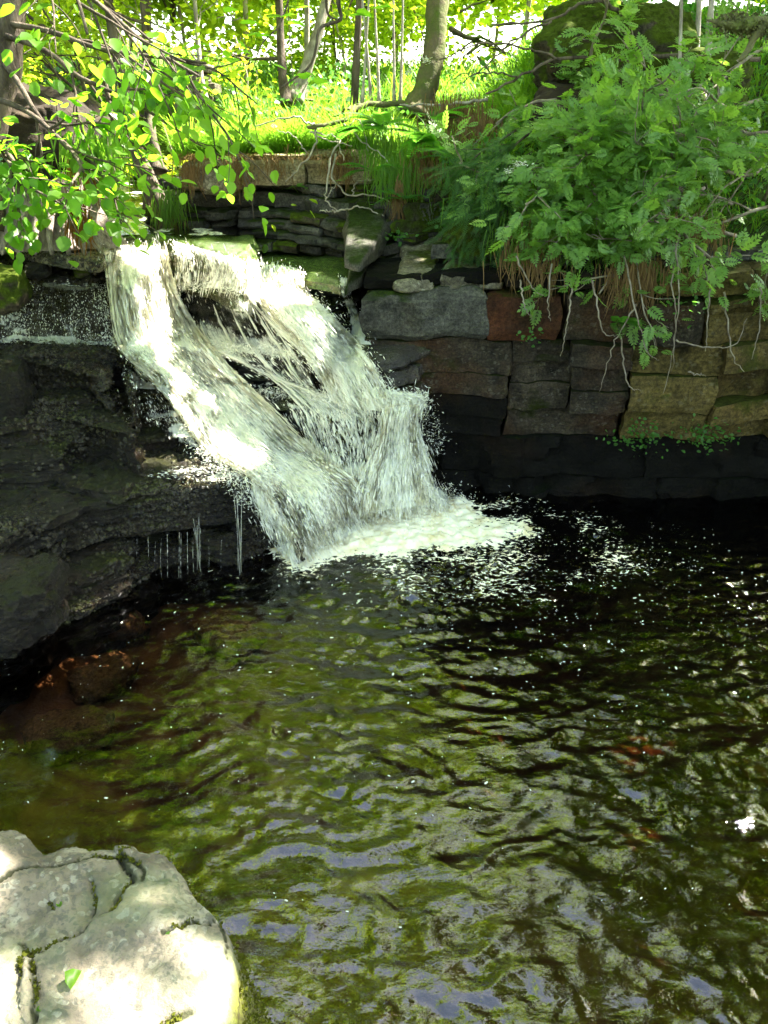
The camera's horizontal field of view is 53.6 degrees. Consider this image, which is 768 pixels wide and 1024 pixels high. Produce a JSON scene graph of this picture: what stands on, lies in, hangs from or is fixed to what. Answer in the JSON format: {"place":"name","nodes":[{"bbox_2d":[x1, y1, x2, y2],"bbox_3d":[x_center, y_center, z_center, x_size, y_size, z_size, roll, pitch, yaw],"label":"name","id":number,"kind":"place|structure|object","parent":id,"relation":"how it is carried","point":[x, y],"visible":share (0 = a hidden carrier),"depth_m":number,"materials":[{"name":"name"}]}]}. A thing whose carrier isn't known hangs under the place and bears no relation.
{"place":"outdoors","nodes":[
{"label":"outdoors","id":0,"kind":"place"},
{"bbox_2d":[108,172,264,234],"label":"stream water","id":1,"kind":"structure","parent":0,"point":[208,230],"depth_m":6.06,"materials":[{"name":"liquid"}]},
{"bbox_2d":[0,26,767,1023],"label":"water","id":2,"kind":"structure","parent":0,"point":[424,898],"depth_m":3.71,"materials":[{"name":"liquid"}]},
{"bbox_2d":[22,13,49,85],"bbox_3d":[-4.146,-4.642,7.770,1.601,1.538,2.396,-19,33,-32],"label":"woodland tree","id":3,"kind":"object","parent":2,"relation":"on","point":[27,79],"visible":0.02,"depth_m":7.85,"materials":[{"name":"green plant"}]},
{"bbox_2d":[23,1,100,82],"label":"woodland tree","id":4,"kind":"object","parent":2,"relation":"on","point":[49,25],"visible":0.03,"depth_m":8.98,"materials":[{"name":"green plant"}]},
{"bbox_2d":[20,704,117,766],"bbox_3d":[-1.521,1.065,3.687,0.436,0.201,0.311,-11,29,-20],"label":"submerged stone","id":5,"kind":"object","parent":2,"relation":"on","point":[63,736],"visible":1,"depth_m":3.60,"materials":[{"name":"stone"}]},
{"bbox_2d":[66,650,139,704],"bbox_3d":[-1.488,0.886,4.033,0.283,0.214,0.408,23,35,37],"label":"submerged stone","id":6,"kind":"object","parent":2,"relation":"on","point":[110,677],"visible":0.95,"depth_m":3.94,"materials":[{"name":"stone"}]},
{"bbox_2d":[23,0,221,174],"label":"alder tree","id":7,"kind":"object","parent":2,"relation":"on","point":[156,166],"visible":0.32,"depth_m":5.99,"materials":[{"name":"green plant"}]},
{"bbox_2d":[25,0,227,212],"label":"woodland tree","id":8,"kind":"object","parent":2,"relation":"on","point":[122,8],"visible":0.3,"depth_m":7.04,"materials":[{"name":"green plant"}]},
{"bbox_2d":[108,608,150,646],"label":"submerged stone","id":9,"kind":"object","parent":2,"relation":"on","point":[135,629],"visible":0.49,"depth_m":4.38,"materials":[{"name":"stone"}]},
{"bbox_2d":[0,830,266,1023],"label":"foreground boulder","id":10,"kind":"object","parent":2,"relation":"on","point":[131,960],"visible":0.94,"depth_m":1.76,"materials":[{"name":"stone"}]},
{"bbox_2d":[65,968,81,989],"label":"fallen leaf","id":11,"kind":"object","parent":10,"relation":"on","point":[72,975],"visible":1,"depth_m":1.68,"materials":[{"name":"green plant"}]},
{"bbox_2d":[15,846,273,1023],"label":"moss","id":12,"kind":"object","parent":10,"relation":"on","point":[252,989],"visible":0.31,"depth_m":1.84,"materials":[{"name":"plant"}]},
{"bbox_2d":[27,0,248,121],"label":"ash sapling","id":13,"kind":"object","parent":2,"relation":"on","point":[198,50],"visible":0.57,"depth_m":6.68,"materials":[{"name":"green plant"}]},
{"bbox_2d":[142,0,150,222],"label":"woodland tree","id":14,"kind":"object","parent":2,"relation":"on","point":[146,144],"visible":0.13,"depth_m":6.51,"materials":[{"name":"brown plant"}]},
{"bbox_2d":[223,0,397,93],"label":"overhanging branch","id":15,"kind":"object","parent":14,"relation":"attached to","point":[303,74],"visible":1,"depth_m":4.33,"materials":[{"name":"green plant"}]},
{"bbox_2d":[0,247,301,714],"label":"rock ledge","id":16,"kind":"object","parent":2,"relation":"on","point":[193,583],"visible":0.45,"depth_m":4.44,"materials":[{"name":"stone"}]},
{"bbox_2d":[0,263,32,314],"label":"boulder","id":17,"kind":"object","parent":16,"relation":"on","point":[16,290],"visible":0.9,"depth_m":4.33,"materials":[{"name":"stone"}]},
{"bbox_2d":[0,354,37,419],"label":"boulder","id":18,"kind":"object","parent":16,"relation":"on","point":[18,393],"visible":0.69,"depth_m":4.41,"materials":[{"name":"stone"}]},
{"bbox_2d":[0,552,70,653],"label":"boulder","id":19,"kind":"object","parent":16,"relation":"on","point":[34,592],"visible":1,"depth_m":3.63,"materials":[{"name":"stone"}]},
{"bbox_2d":[24,261,51,277],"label":"stone","id":20,"kind":"object","parent":16,"relation":"on","point":[33,269],"visible":0.81,"depth_m":4.52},
{"bbox_2d":[1,281,110,344],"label":"waterfall","id":21,"kind":"structure","parent":16,"relation":"on","point":[58,339],"depth_m":4.88,"materials":[{"name":"liquid"}]},
{"bbox_2d":[2,82,117,212],"bbox_3d":[-2.455,-2.295,4.972,1.316,0.952,1.221,0,27,0],"label":"earth mound","id":22,"kind":"object","parent":16,"relation":"on","point":[24,130],"visible":0.18,"depth_m":4.57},
{"bbox_2d":[0,183,128,255],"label":"rock","id":23,"kind":"object","parent":16,"relation":"on","point":[50,234],"visible":0.22,"depth_m":4.38,"materials":[{"name":"grey stone"}]},
{"bbox_2d":[45,115,157,210],"bbox_3d":[-1.559,-1.924,4.220,0.572,0.505,0.206,0,27,0],"label":"grass tuft","id":24,"kind":"object","parent":23,"relation":"on","point":[100,150],"visible":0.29,"depth_m":4.21,"materials":[{"name":"plant"}]},
{"bbox_2d":[0,0,278,274],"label":"hazel tree","id":25,"kind":"object","parent":23,"relation":"on","point":[15,37],"visible":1,"depth_m":3.86,"materials":[{"name":"green plant"}]},
{"bbox_2d":[61,159,104,257],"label":"dead fronds","id":26,"kind":"object","parent":25,"relation":"hanging from","point":[80,229],"visible":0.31,"depth_m":4.20,"materials":[{"name":"plant"}]},
{"bbox_2d":[73,269,89,277],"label":"stone","id":27,"kind":"object","parent":16,"relation":"on","point":[80,274],"visible":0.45,"depth_m":4.60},
{"bbox_2d":[127,367,155,388],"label":"waterfall","id":28,"kind":"structure","parent":16,"relation":"on","point":[144,385],"depth_m":4.76,"materials":[{"name":"liquid"}]},
{"bbox_2d":[0,247,305,661],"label":"ledge grit","id":29,"kind":"object","parent":16,"relation":"on","point":[56,373],"visible":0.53,"depth_m":4.45,"materials":[{"name":"stone"}]},
{"bbox_2d":[168,400,200,446],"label":"waterfall","id":30,"kind":"structure","parent":16,"relation":"on","point":[176,433],"depth_m":4.63,"materials":[{"name":"liquid"}]},
{"bbox_2d":[102,239,369,557],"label":"waterfall","id":31,"kind":"structure","parent":16,"relation":"on","point":[156,253],"depth_m":4.87,"materials":[{"name":"liquid"}]},
{"bbox_2d":[1,235,509,573],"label":"spray","id":32,"kind":"object","parent":31,"relation":"on","point":[260,495],"visible":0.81,"depth_m":4.83,"materials":[{"name":"white"}]},
{"bbox_2d":[21,0,317,252],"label":"alder tree","id":33,"kind":"object","parent":2,"relation":"on","point":[112,31],"visible":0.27,"depth_m":5.73,"materials":[{"name":"green plant"}]},
{"bbox_2d":[78,71,131,136],"bbox_3d":[-2.042,-3.003,5.660,0.072,0.463,0.647,8,28,16],"label":"dead limb","id":34,"kind":"object","parent":33,"relation":"attached to","point":[84,89],"visible":0.33,"depth_m":5.44,"materials":[{"name":"wood"}]},
{"bbox_2d":[118,74,238,179],"bbox_3d":[-2.530,-4.375,9.023,1.857,1.517,2.128,-15,31,-26],"label":"woodland tree","id":35,"kind":"object","parent":2,"relation":"on","point":[175,171],"visible":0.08,"depth_m":8.74,"materials":[{"name":"green plant"}]},
{"bbox_2d":[57,0,303,72],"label":"woodland tree","id":36,"kind":"object","parent":2,"relation":"on","point":[178,11],"visible":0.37,"depth_m":10.53,"materials":[{"name":"green plant"}]},
{"bbox_2d":[174,64,221,137],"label":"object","id":37,"kind":"structure","parent":2,"relation":"on","point":[212,85],"depth_m":6.89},
{"bbox_2d":[193,608,266,662],"bbox_3d":[-0.894,0.715,4.379,0.436,0.219,0.291,22,35,36],"label":"submerged stone","id":38,"kind":"object","parent":2,"relation":"on","point":[218,629],"visible":1,"depth_m":4.28,"materials":[{"name":"stone"}]},
{"bbox_2d":[243,0,251,89],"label":"woodland tree","id":39,"kind":"object","parent":2,"relation":"on","point":[245,8],"visible":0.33,"depth_m":9.73,"materials":[{"name":"brown plant"}]},
{"bbox_2d":[211,0,301,95],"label":"woodland tree","id":40,"kind":"object","parent":2,"relation":"on","point":[252,40],"visible":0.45,"depth_m":9.25,"materials":[{"name":"green plant"}]},
{"bbox_2d":[120,223,441,602],"bbox_3d":[-1.134,-1.039,5.961,3.871,2.081,2.202,21,34,35],"label":"cascade rock","id":41,"kind":"object","parent":2,"relation":"on","point":[321,275],"visible":0.15,"depth_m":5.32,"materials":[{"name":"stone"}]},
{"bbox_2d":[170,240,246,289],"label":"waterfall","id":42,"kind":"structure","parent":41,"relation":"on","point":[216,255],"depth_m":5.12,"materials":[{"name":"liquid"}]},
{"bbox_2d":[104,238,436,550],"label":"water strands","id":43,"kind":"object","parent":41,"relation":"on","point":[114,307],"visible":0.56,"depth_m":4.95,"materials":[{"name":"white"}]},
{"bbox_2d":[200,293,372,453],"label":"waterfall","id":44,"kind":"structure","parent":41,"relation":"on","point":[255,341],"depth_m":5.24,"materials":[{"name":"liquid"}]},
{"bbox_2d":[243,259,384,398],"bbox_3d":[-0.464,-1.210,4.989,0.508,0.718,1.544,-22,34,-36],"label":"waterfall","id":45,"kind":"structure","parent":41,"relation":"on","point":[301,296],"depth_m":4.93,"materials":[{"name":"liquid"}]},
{"bbox_2d":[289,404,371,477],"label":"waterfall","id":46,"kind":"structure","parent":41,"relation":"on","point":[353,415],"depth_m":4.95,"materials":[{"name":"liquid"}]},
{"bbox_2d":[341,277,370,344],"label":"waterfall","id":47,"kind":"structure","parent":41,"relation":"on","point":[353,320],"depth_m":5.29,"materials":[{"name":"liquid"}]},
{"bbox_2d":[323,387,427,410],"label":"waterfall","id":48,"kind":"structure","parent":41,"relation":"on","point":[384,404],"depth_m":4.75,"materials":[{"name":"liquid"}]},
{"bbox_2d":[377,405,414,509],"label":"waterfall","id":49,"kind":"structure","parent":41,"relation":"on","point":[405,501],"depth_m":4.88,"materials":[{"name":"liquid"}]},
{"bbox_2d":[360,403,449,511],"bbox_3d":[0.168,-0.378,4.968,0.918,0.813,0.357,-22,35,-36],"label":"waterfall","id":50,"kind":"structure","parent":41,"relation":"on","point":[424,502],"depth_m":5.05,"materials":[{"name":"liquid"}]},
{"bbox_2d":[127,148,448,257],"bbox_3d":[-0.616,-2.536,6.155,2.868,0.758,1.491,12,30,22],"label":"rock outcrop","id":51,"kind":"object","parent":2,"relation":"on","point":[300,228],"visible":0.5,"depth_m":5.84,"materials":[{"name":"beige stone"}]},
{"bbox_2d":[199,166,237,195],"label":"boulder","id":52,"kind":"object","parent":51,"relation":"on","point":[209,181],"visible":0.46,"depth_m":5.75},
{"bbox_2d":[334,162,402,180],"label":"fern","id":53,"kind":"object","parent":51,"relation":"on","point":[359,165],"visible":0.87,"depth_m":5.38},
{"bbox_2d":[256,98,487,215],"bbox_3d":[-0.095,-2.618,5.597,1.562,0.759,0.674,-12,30,-22],"label":"fallen branch","id":54,"kind":"object","parent":51,"relation":"on","point":[379,104],"visible":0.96,"depth_m":5.53,"materials":[{"name":"wood"}]},
{"bbox_2d":[368,188,428,204],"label":"fern","id":55,"kind":"object","parent":51,"relation":"on","point":[404,197],"visible":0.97,"depth_m":5.31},
{"bbox_2d":[155,0,443,107],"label":"birch tree","id":56,"kind":"object","parent":2,"relation":"on","point":[280,58],"visible":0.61,"depth_m":7.35,"materials":[{"name":"green plant"}]},
{"bbox_2d":[303,0,309,108],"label":"woodland tree","id":57,"kind":"object","parent":2,"relation":"on","point":[307,24],"visible":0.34,"depth_m":7.95,"materials":[{"name":"grey plant"}]},
{"bbox_2d":[249,0,401,82],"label":"woodland tree","id":58,"kind":"object","parent":2,"relation":"on","point":[340,32],"visible":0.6,"depth_m":9.57,"materials":[{"name":"green plant"}]},
{"bbox_2d":[229,0,425,62],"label":"woodland tree","id":59,"kind":"object","parent":2,"relation":"on","point":[254,16],"visible":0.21,"depth_m":12.98,"materials":[{"name":"green plant"}]},
{"bbox_2d":[187,0,479,113],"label":"birch tree","id":60,"kind":"object","parent":2,"relation":"on","point":[321,18],"visible":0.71,"depth_m":7.43,"materials":[{"name":"green plant"}]},
{"bbox_2d":[349,0,361,125],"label":"woodland tree","id":61,"kind":"object","parent":2,"relation":"on","point":[356,65],"visible":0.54,"depth_m":6.83,"materials":[{"name":"brown plant"}]},
{"bbox_2d":[324,125,390,140],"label":"fern","id":62,"kind":"object","parent":2,"relation":"on","point":[344,130],"visible":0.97,"depth_m":5.30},
{"bbox_2d":[344,256,380,296],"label":"boulder","id":63,"kind":"object","parent":2,"relation":"on","point":[355,280],"visible":0.1,"depth_m":4.88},
{"bbox_2d":[360,0,369,103],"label":"hazel rod","id":64,"kind":"object","parent":2,"relation":"on","point":[364,74],"visible":0.88,"depth_m":6.25,"materials":[{"name":"grey plant"}]},
{"bbox_2d":[342,195,390,271],"bbox_3d":[-0.078,-1.999,5.338,0.450,0.314,1.723,0,27,0],"label":"boulder","id":65,"kind":"object","parent":2,"relation":"on","point":[364,235],"visible":0.82,"depth_m":5.12,"materials":[{"name":"stone"}]},
{"bbox_2d":[384,227,418,246],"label":"wall plant","id":66,"kind":"object","parent":65,"relation":"on","point":[396,237],"depth_m":5.21,"materials":[{"name":"green plant"}]},
{"bbox_2d":[361,0,372,100],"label":"hazel rod","id":67,"kind":"object","parent":2,"relation":"on","point":[369,75],"visible":0.83,"depth_m":6.24,"materials":[{"name":"grey plant"}]},
{"bbox_2d":[373,0,380,100],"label":"hazel rod","id":68,"kind":"object","parent":2,"relation":"on","point":[378,71],"visible":0.89,"depth_m":6.23,"materials":[{"name":"grey plant"}]},
{"bbox_2d":[0,0,767,420],"bbox_3d":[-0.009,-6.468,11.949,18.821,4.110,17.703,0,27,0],"label":"grass","id":69,"kind":"structure","parent":2,"relation":"on","point":[408,87],"depth_m":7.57,"materials":[{"name":"plant"}]},
{"bbox_2d":[329,108,427,131],"bbox_3d":[-0.057,-2.791,5.416,0.640,0.151,0.502,20,34,34],"label":"fern","id":70,"kind":"object","parent":69,"relation":"on","point":[379,117],"visible":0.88,"depth_m":5.37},
{"bbox_2d":[373,120,441,157],"bbox_3d":[0.181,-2.575,5.223,0.418,0.231,0.623,-17,32,-29],"label":"fern","id":71,"kind":"object","parent":69,"relation":"on","point":[427,138],"visible":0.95,"depth_m":5.15,"materials":[{"name":"plant"}]},
{"bbox_2d":[413,145,478,159],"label":"fern","id":72,"kind":"object","parent":69,"relation":"on","point":[440,148],"visible":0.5,"depth_m":5.11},
{"bbox_2d":[677,0,682,188],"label":"rowan sapling","id":73,"kind":"object","parent":69,"relation":"on","point":[680,26],"visible":0.16,"depth_m":4.59,"materials":[{"name":"grey plant"}]},
{"bbox_2d":[392,0,395,100],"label":"hazel rod","id":74,"kind":"object","parent":2,"relation":"on","point":[394,74],"visible":0.88,"depth_m":6.23,"materials":[{"name":"grey plant"}]},
{"bbox_2d":[250,0,542,123],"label":"oak tree","id":75,"kind":"object","parent":2,"relation":"on","point":[428,78],"visible":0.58,"depth_m":6.96,"materials":[{"name":"green plant"}]},
{"bbox_2d":[398,0,403,99],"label":"hazel rod","id":76,"kind":"object","parent":2,"relation":"on","point":[401,65],"visible":0.88,"depth_m":6.23,"materials":[{"name":"grey plant"}]},
{"bbox_2d":[351,0,490,70],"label":"woodland tree","id":77,"kind":"object","parent":2,"relation":"on","point":[408,9],"visible":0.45,"depth_m":10.16,"materials":[{"name":"green plant"}]},
{"bbox_2d":[149,88,734,318],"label":"dead grass","id":78,"kind":"structure","parent":2,"relation":"on","point":[647,283],"depth_m":5.35,"materials":[{"name":"plant"}]},
{"bbox_2d":[403,102,482,125],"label":"fern","id":79,"kind":"object","parent":2,"relation":"on","point":[438,117],"visible":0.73,"depth_m":5.42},
{"bbox_2d":[369,0,648,62],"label":"woodland tree","id":80,"kind":"object","parent":2,"relation":"on","point":[501,5],"visible":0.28,"depth_m":12.48,"materials":[{"name":"green plant"}]},
{"bbox_2d":[520,0,531,43],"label":"woodland tree","id":81,"kind":"object","parent":2,"relation":"on","point":[527,13],"visible":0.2,"depth_m":8.91,"materials":[{"name":"grey plant"}]},
{"bbox_2d":[355,240,767,571],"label":"rock wall","id":82,"kind":"structure","parent":2,"relation":"on","point":[473,360],"depth_m":5.06,"materials":[{"name":"stone"}]},
{"bbox_2d":[146,74,627,278],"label":"fringe grass","id":83,"kind":"structure","parent":82,"relation":"on","point":[169,208],"depth_m":5.62,"materials":[{"name":"plant"}]},
{"bbox_2d":[520,196,589,214],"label":"fern","id":84,"kind":"object","parent":83,"relation":"on","point":[561,200],"visible":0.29,"depth_m":4.55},
{"bbox_2d":[392,235,441,292],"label":"boulder","id":85,"kind":"object","parent":82,"relation":"on","point":[416,258],"visible":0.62,"depth_m":5.00,"materials":[{"name":"stone"}]},
{"bbox_2d":[440,259,506,289],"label":"boulder","id":86,"kind":"object","parent":82,"relation":"on","point":[456,282],"visible":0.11,"depth_m":4.76,"materials":[{"name":"stone"}]},
{"bbox_2d":[418,125,535,270],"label":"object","id":87,"kind":"object","parent":82,"relation":"on","point":[507,149],"visible":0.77,"depth_m":4.67,"materials":[{"name":"green plant"}]},
{"bbox_2d":[441,212,514,261],"bbox_3d":[0.634,-1.803,4.977,0.511,0.358,0.483,0,27,0],"label":"mossy boulder","id":88,"kind":"object","parent":82,"relation":"on","point":[458,235],"visible":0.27,"depth_m":4.81,"materials":[{"name":"plant"}]},
{"bbox_2d":[516,327,542,347],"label":"wall plant","id":89,"kind":"object","parent":82,"relation":"attached to","point":[531,338],"depth_m":4.71,"materials":[{"name":"green plant"}]},
{"bbox_2d":[501,34,759,290],"bbox_3d":[1.369,-1.943,4.432,1.618,1.379,1.235,0,27,0],"label":"rowan shrub","id":90,"kind":"object","parent":82,"relation":"on","point":[656,121],"visible":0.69,"depth_m":4.16,"materials":[{"name":"green plant"}]},
{"bbox_2d":[596,417,674,458],"bbox_3d":[1.667,-0.496,5.038,0.514,0.282,0.133,0,27,0],"label":"wall plant","id":91,"kind":"object","parent":82,"relation":"attached to","point":[653,434],"depth_m":5.02,"materials":[{"name":"green plant"}]},
{"bbox_2d":[515,233,762,392],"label":"hanging twigs","id":92,"kind":"object","parent":82,"relation":"hanging from","point":[675,318],"visible":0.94,"depth_m":4.43,"materials":[{"name":"brown plant"}]},
{"bbox_2d":[517,82,767,368],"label":"rowan shrub","id":93,"kind":"object","parent":82,"relation":"on","point":[684,226],"visible":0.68,"depth_m":4.33,"materials":[{"name":"green plant"}]},
{"bbox_2d":[610,316,655,338],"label":"fern","id":94,"kind":"object","parent":93,"relation":"on","point":[622,320],"visible":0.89,"depth_m":4.49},
{"bbox_2d":[665,277,706,327],"bbox_3d":[1.817,-1.270,4.614,0.292,0.305,0.120,3,27,6],"label":"wall plant","id":95,"kind":"object","parent":82,"relation":"attached to","point":[694,304],"depth_m":4.62,"materials":[{"name":"green plant"}]},
{"bbox_2d":[672,413,740,454],"bbox_3d":[2.132,-0.510,5.021,0.455,0.285,0.133,0,27,0],"label":"wall plant","id":96,"kind":"object","parent":82,"relation":"attached to","point":[706,437],"depth_m":5.02,"materials":[{"name":"green plant"}]},
{"bbox_2d":[528,82,622,138],"bbox_3d":[1.516,-2.794,5.307,1.093,0.373,0.626,0,27,0],"label":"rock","id":97,"kind":"object","parent":2,"relation":"on","point":[543,92],"visible":0.14,"depth_m":5.07,"materials":[{"name":"stone"}]},
{"bbox_2d":[429,0,767,310],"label":"rowan shrub","id":98,"kind":"object","parent":2,"relation":"on","point":[518,200],"visible":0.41,"depth_m":4.50,"materials":[{"name":"green plant"}]},
{"bbox_2d":[531,0,702,87],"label":"mossy mound","id":99,"kind":"object","parent":2,"relation":"on","point":[658,27],"visible":0.46,"depth_m":5.03,"materials":[{"name":"plant"}]},
{"bbox_2d":[472,0,767,249],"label":"rowan shrub","id":100,"kind":"object","parent":2,"relation":"on","point":[608,69],"visible":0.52,"depth_m":4.31,"materials":[{"name":"green plant"}]},
{"bbox_2d":[598,47,753,113],"bbox_3d":[1.957,-2.970,5.244,1.066,0.421,0.783,12,29,21],"label":"mossy mound","id":101,"kind":"object","parent":2,"relation":"on","point":[733,56],"visible":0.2,"depth_m":4.96,"materials":[{"name":"plant"}]},
{"bbox_2d":[439,0,760,94],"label":"bare branch","id":102,"kind":"object","parent":101,"relation":"on","point":[657,56],"visible":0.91,"depth_m":4.67,"materials":[{"name":"brown plant"}]},
{"bbox_2d":[694,0,701,132],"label":"rowan sapling","id":103,"kind":"object","parent":101,"relation":"on","point":[698,14],"visible":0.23,"depth_m":5.10,"materials":[{"name":"grey plant"}]},
{"bbox_2d":[705,0,713,103],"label":"rowan sapling","id":104,"kind":"object","parent":101,"relation":"on","point":[710,13],"visible":0.22,"depth_m":4.82,"materials":[{"name":"grey plant"}]},
{"bbox_2d":[706,3,767,61],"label":"mossy branch","id":105,"kind":"object","parent":2,"relation":"on","point":[755,26],"visible":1,"depth_m":2.88,"materials":[{"name":"green plant"}]},
{"bbox_2d":[27,0,762,68],"label":"sky","id":106,"kind":"structure","parent":0,"point":[507,35],"materials":[{"name":"white"}]},
{"bbox_2d":[208,491,767,608],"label":"foam","id":107,"kind":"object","parent":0,"point":[425,535],"depth_m":4.83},
{"bbox_2d":[8,527,767,931],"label":"foam flecks","id":108,"kind":"object","parent":107,"relation":"on","point":[468,647],"visible":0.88,"depth_m":4.25,"materials":[{"name":"white"}]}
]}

